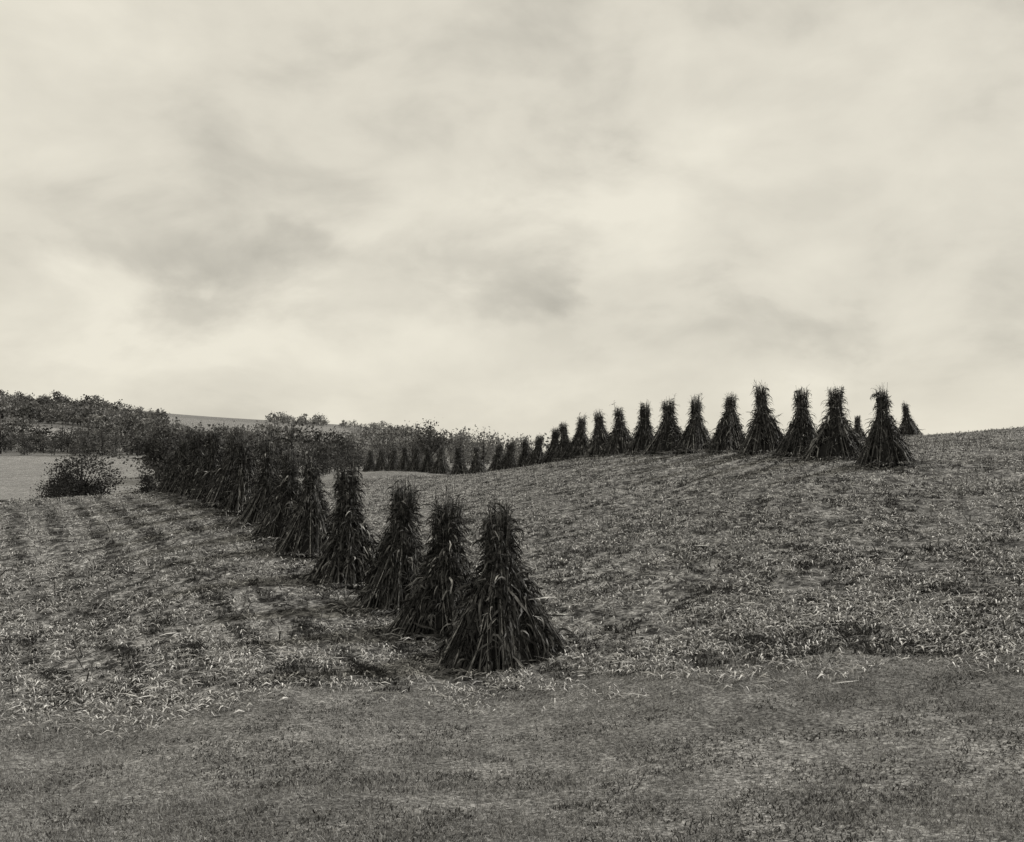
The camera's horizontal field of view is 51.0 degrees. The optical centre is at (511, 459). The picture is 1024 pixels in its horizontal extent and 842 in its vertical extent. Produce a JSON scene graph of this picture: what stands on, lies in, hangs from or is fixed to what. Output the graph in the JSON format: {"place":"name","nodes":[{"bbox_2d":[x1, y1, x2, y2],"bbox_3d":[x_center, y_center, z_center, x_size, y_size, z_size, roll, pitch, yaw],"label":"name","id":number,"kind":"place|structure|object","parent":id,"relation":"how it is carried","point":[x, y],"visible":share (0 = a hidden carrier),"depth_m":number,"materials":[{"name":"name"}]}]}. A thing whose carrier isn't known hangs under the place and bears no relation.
{"place":"outdoors","nodes":[
{"label":"outdoors","id":0,"kind":"place"},
{"bbox_2d":[0,405,1023,841],"bbox_3d":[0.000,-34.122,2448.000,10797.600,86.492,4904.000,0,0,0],"label":"ground","id":1,"kind":"structure","parent":0,"point":[20,473],"depth_m":12.45,"materials":[{"name":"soil"}]},
{"bbox_2d":[29,475,88,498],"bbox_3d":[-25.764,2.200,61.972,4.270,3.034,4.046,0,0,-36],"label":"shrub","id":2,"kind":"object","parent":1,"relation":"on","point":[46,495],"visible":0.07,"depth_m":61.48,"materials":[{"name":"black plant"}]},
{"bbox_2d":[25,445,131,497],"bbox_3d":[-22.608,1.116,56.093,4.782,3.895,5.645,0,0,41],"label":"shrub","id":3,"kind":"object","parent":1,"relation":"on","point":[68,483],"visible":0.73,"depth_m":55.52,"materials":[{"name":"black plant"}]},
{"bbox_2d":[125,472,160,494],"bbox_3d":[-20.469,1.771,60.104,2.466,2.708,2.319,0,0,0],"label":"shrub","id":4,"kind":"object","parent":1,"relation":"on","point":[149,480],"visible":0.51,"depth_m":59.72,"materials":[{"name":"black plant"}]},
{"bbox_2d":[131,417,181,481],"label":"deciduous tree","id":5,"kind":"object","parent":1,"relation":"on","point":[164,442],"visible":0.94,"depth_m":139.13,"materials":[{"name":"black plant"}]},
{"bbox_2d":[151,450,174,492],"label":"corn shock","id":6,"kind":"object","parent":1,"relation":"on","point":[169,461],"visible":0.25,"depth_m":40.99,"materials":[{"name":"black plant"}]},
{"bbox_2d":[148,442,181,494],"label":"corn shock","id":7,"kind":"object","parent":1,"relation":"on","point":[171,475],"visible":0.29,"depth_m":39.27,"materials":[{"name":"black plant"}]},
{"bbox_2d":[158,434,190,494],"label":"corn shock","id":8,"kind":"object","parent":1,"relation":"on","point":[184,446],"visible":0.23,"depth_m":37.58,"materials":[{"name":"black plant"}]},
{"bbox_2d":[161,425,207,497],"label":"corn shock","id":9,"kind":"object","parent":1,"relation":"on","point":[196,452],"visible":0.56,"depth_m":35.45,"materials":[{"name":"black plant"}]},
{"bbox_2d":[175,423,206,453],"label":"deciduous tree","id":10,"kind":"object","parent":1,"relation":"on","point":[186,436],"visible":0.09,"depth_m":144.13,"materials":[{"name":"black plant"}]},
{"bbox_2d":[169,424,226,501],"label":"corn shock","id":11,"kind":"object","parent":1,"relation":"on","point":[213,458],"visible":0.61,"depth_m":33.47,"materials":[{"name":"black plant"}]},
{"bbox_2d":[181,426,245,506],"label":"corn shock","id":12,"kind":"object","parent":1,"relation":"on","point":[213,494],"visible":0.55,"depth_m":31.36,"materials":[{"name":"black plant"}]},
{"bbox_2d":[193,432,258,513],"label":"corn shock","id":13,"kind":"object","parent":1,"relation":"on","point":[240,486],"visible":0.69,"depth_m":29.59,"materials":[{"name":"black plant"}]},
{"bbox_2d":[211,433,280,525],"bbox_3d":[-6.255,0.446,27.579,2.652,2.462,2.843,0,-2,21],"label":"corn shock","id":14,"kind":"object","parent":1,"relation":"on","point":[254,507],"visible":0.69,"depth_m":27.30,"materials":[{"name":"black plant"}]},
{"bbox_2d":[232,440,301,542],"bbox_3d":[-5.353,0.690,25.674,2.800,2.403,2.771,0,1,-5],"label":"corn shock","id":15,"kind":"object","parent":1,"relation":"on","point":[269,526],"visible":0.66,"depth_m":25.43,"materials":[{"name":"black plant"}]},
{"bbox_2d":[0,414,534,481],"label":"woodland","id":16,"kind":"object","parent":1,"relation":"on","point":[99,440],"visible":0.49,"depth_m":277.17,"materials":[{"name":"black plant"}]},
{"bbox_2d":[246,450,334,556],"bbox_3d":[-4.546,0.956,24.057,2.749,2.406,2.685,1,-2,-13],"label":"corn shock","id":17,"kind":"object","parent":1,"relation":"on","point":[306,526],"visible":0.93,"depth_m":23.67,"materials":[{"name":"black plant"}]},
{"bbox_2d":[0,389,590,456],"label":"hillside woods","id":18,"kind":"object","parent":1,"relation":"on","point":[66,410],"visible":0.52,"depth_m":570.90,"materials":[{"name":"black plant"}]},
{"bbox_2d":[299,456,379,591],"bbox_3d":[-3.293,1.209,21.480,2.988,2.689,3.128,-4,-1,4],"label":"corn shock","id":19,"kind":"object","parent":1,"relation":"on","point":[348,547],"visible":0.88,"depth_m":21.10,"materials":[{"name":"black plant"}]},
{"bbox_2d":[322,433,359,458],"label":"deciduous tree","id":20,"kind":"object","parent":1,"relation":"on","point":[348,443],"visible":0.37,"depth_m":229.61,"materials":[{"name":"black plant"}]},
{"bbox_2d":[362,449,375,471],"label":"corn shock","id":21,"kind":"object","parent":1,"relation":"on","point":[369,466],"visible":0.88,"depth_m":125.87,"materials":[{"name":"black plant"}]},
{"bbox_2d":[323,475,427,615],"bbox_3d":[-1.988,1.480,19.058,2.683,2.523,2.488,2,0,-2],"label":"corn shock","id":22,"kind":"object","parent":1,"relation":"on","point":[383,591],"visible":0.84,"depth_m":18.78,"materials":[{"name":"black plant"}]},
{"bbox_2d":[371,448,388,471],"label":"corn shock","id":23,"kind":"object","parent":1,"relation":"on","point":[382,464],"visible":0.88,"depth_m":116.81,"materials":[{"name":"black plant"}]},
{"bbox_2d":[382,447,399,470],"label":"corn shock","id":24,"kind":"object","parent":1,"relation":"on","point":[392,465],"visible":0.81,"depth_m":108.94,"materials":[{"name":"black plant"}]},
{"bbox_2d":[392,445,410,470],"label":"corn shock","id":25,"kind":"object","parent":1,"relation":"on","point":[404,463],"visible":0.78,"depth_m":102.69,"materials":[{"name":"black plant"}]},
{"bbox_2d":[400,444,422,471],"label":"corn shock","id":26,"kind":"object","parent":1,"relation":"on","point":[415,465],"visible":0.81,"depth_m":96.03,"materials":[{"name":"black plant"}]},
{"bbox_2d":[345,486,478,641],"bbox_3d":[-1.073,1.607,17.279,3.214,2.444,2.764,1,-2,12],"label":"corn shock","id":27,"kind":"object","parent":1,"relation":"on","point":[433,595],"visible":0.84,"depth_m":16.94,"materials":[{"name":"black plant"}]},
{"bbox_2d":[418,445,434,472],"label":"corn shock","id":28,"kind":"object","parent":1,"relation":"on","point":[427,463],"visible":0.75,"depth_m":90.69,"materials":[{"name":"black plant"}]},
{"bbox_2d":[401,418,454,457],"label":"deciduous tree","id":29,"kind":"object","parent":1,"relation":"on","point":[433,443],"visible":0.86,"depth_m":198.52,"materials":[{"name":"black plant"}]},
{"bbox_2d":[428,446,451,474],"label":"corn shock","id":30,"kind":"object","parent":1,"relation":"on","point":[440,466],"visible":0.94,"depth_m":85.88,"materials":[{"name":"black plant"}]},
{"bbox_2d":[448,446,468,474],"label":"corn shock","id":31,"kind":"object","parent":1,"relation":"on","point":[459,467],"visible":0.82,"depth_m":78.85,"materials":[{"name":"black plant"}]},
{"bbox_2d":[467,442,487,474],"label":"corn shock","id":32,"kind":"object","parent":1,"relation":"on","point":[477,465],"visible":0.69,"depth_m":73.55,"materials":[{"name":"black plant"}]},
{"bbox_2d":[396,498,576,685],"bbox_3d":[-0.131,1.717,15.270,3.228,2.465,3.007,0,2,-18],"label":"corn shock","id":33,"kind":"object","parent":1,"relation":"on","point":[503,621],"visible":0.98,"depth_m":14.88,"materials":[{"name":"black plant"}]},
{"bbox_2d":[485,443,504,471],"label":"corn shock","id":34,"kind":"object","parent":1,"relation":"on","point":[496,460],"visible":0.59,"depth_m":68.24,"materials":[{"name":"black plant"}]},
{"bbox_2d":[496,440,518,469],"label":"corn shock","id":35,"kind":"object","parent":1,"relation":"on","point":[509,460],"visible":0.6,"depth_m":65.94,"materials":[{"name":"black plant"}]},
{"bbox_2d":[0,595,1023,841],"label":"headland grass","id":36,"kind":"structure","parent":1,"relation":"on","point":[414,789],"depth_m":8.80,"materials":[{"name":"plant"}]},
{"bbox_2d":[0,428,1023,711],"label":"weed tufts","id":37,"kind":"object","parent":1,"relation":"on","point":[988,590],"visible":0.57,"depth_m":17.97,"materials":[{"name":"grey plant"}]},
{"bbox_2d":[0,426,1023,696],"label":"corn stubble","id":38,"kind":"object","parent":1,"relation":"on","point":[536,544],"visible":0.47,"depth_m":23.12,"materials":[{"name":"plant"}]},
{"bbox_2d":[0,427,1023,741],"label":"corn litter","id":39,"kind":"object","parent":1,"relation":"on","point":[646,643],"visible":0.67,"depth_m":16.33,"materials":[{"name":"plant"}]},
{"bbox_2d":[514,435,530,468],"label":"corn shock","id":40,"kind":"object","parent":1,"relation":"on","point":[523,455],"visible":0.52,"depth_m":61.96,"materials":[{"name":"black plant"}]},
{"bbox_2d":[524,433,544,466],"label":"corn shock","id":41,"kind":"object","parent":1,"relation":"on","point":[535,455],"visible":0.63,"depth_m":60.00,"materials":[{"name":"black plant"}]},
{"bbox_2d":[528,428,560,465],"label":"corn shock","id":42,"kind":"object","parent":1,"relation":"on","point":[552,447],"visible":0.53,"depth_m":56.92,"materials":[{"name":"black plant"}]},
{"bbox_2d":[545,421,571,462],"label":"corn shock","id":43,"kind":"object","parent":1,"relation":"on","point":[564,441],"visible":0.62,"depth_m":54.87,"materials":[{"name":"black plant"}]},
{"bbox_2d":[553,412,589,459],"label":"corn shock","id":44,"kind":"object","parent":1,"relation":"on","point":[578,445],"visible":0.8,"depth_m":52.66,"materials":[{"name":"black plant"}]},
{"bbox_2d":[575,409,609,457],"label":"corn shock","id":45,"kind":"object","parent":1,"relation":"on","point":[599,438],"visible":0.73,"depth_m":49.52,"materials":[{"name":"black plant"}]},
{"bbox_2d":[594,402,633,456],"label":"corn shock","id":46,"kind":"object","parent":1,"relation":"on","point":[616,444],"visible":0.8,"depth_m":47.15,"materials":[{"name":"black plant"}]},
{"bbox_2d":[617,401,654,455],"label":"corn shock","id":47,"kind":"object","parent":1,"relation":"on","point":[642,435],"visible":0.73,"depth_m":44.72,"materials":[{"name":"black plant"}]},
{"bbox_2d":[634,395,682,454],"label":"corn shock","id":48,"kind":"object","parent":1,"relation":"on","point":[667,435],"visible":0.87,"depth_m":42.18,"materials":[{"name":"black plant"}]},
{"bbox_2d":[662,393,711,453],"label":"corn shock","id":49,"kind":"object","parent":1,"relation":"on","point":[695,432],"visible":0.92,"depth_m":39.78,"materials":[{"name":"black plant"}]},
{"bbox_2d":[694,391,746,453],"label":"corn shock","id":50,"kind":"object","parent":1,"relation":"on","point":[728,433],"visible":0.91,"depth_m":37.20,"materials":[{"name":"black plant"}]},
{"bbox_2d":[724,380,786,454],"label":"corn shock","id":51,"kind":"object","parent":1,"relation":"on","point":[765,433],"visible":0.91,"depth_m":34.63,"materials":[{"name":"black plant"}]},
{"bbox_2d":[761,384,816,456],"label":"corn shock","id":52,"kind":"object","parent":1,"relation":"on","point":[800,431],"visible":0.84,"depth_m":32.57,"materials":[{"name":"black plant"}]},
{"bbox_2d":[784,386,862,461],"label":"corn shock","id":53,"kind":"object","parent":1,"relation":"on","point":[836,437],"visible":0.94,"depth_m":30.69,"materials":[{"name":"black plant"}]},
{"bbox_2d":[852,415,867,439],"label":"corn shock","id":54,"kind":"object","parent":1,"relation":"on","point":[859,429],"visible":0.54,"depth_m":69.93,"materials":[{"name":"black plant"}]},
{"bbox_2d":[843,382,936,466],"bbox_3d":[9.944,-0.969,28.630,2.723,2.305,2.668,-4,-2,43],"label":"corn shock","id":55,"kind":"object","parent":1,"relation":"on","point":[885,442],"visible":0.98,"depth_m":28.36,"materials":[{"name":"black plant"}]},
{"bbox_2d":[898,401,923,435],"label":"corn shock","id":56,"kind":"object","parent":1,"relation":"on","point":[911,428],"visible":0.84,"depth_m":63.80,"materials":[{"name":"black plant"}]},
{"bbox_2d":[0,0,1023,451],"label":"sky","id":57,"kind":"structure","parent":0,"point":[510,217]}
]}

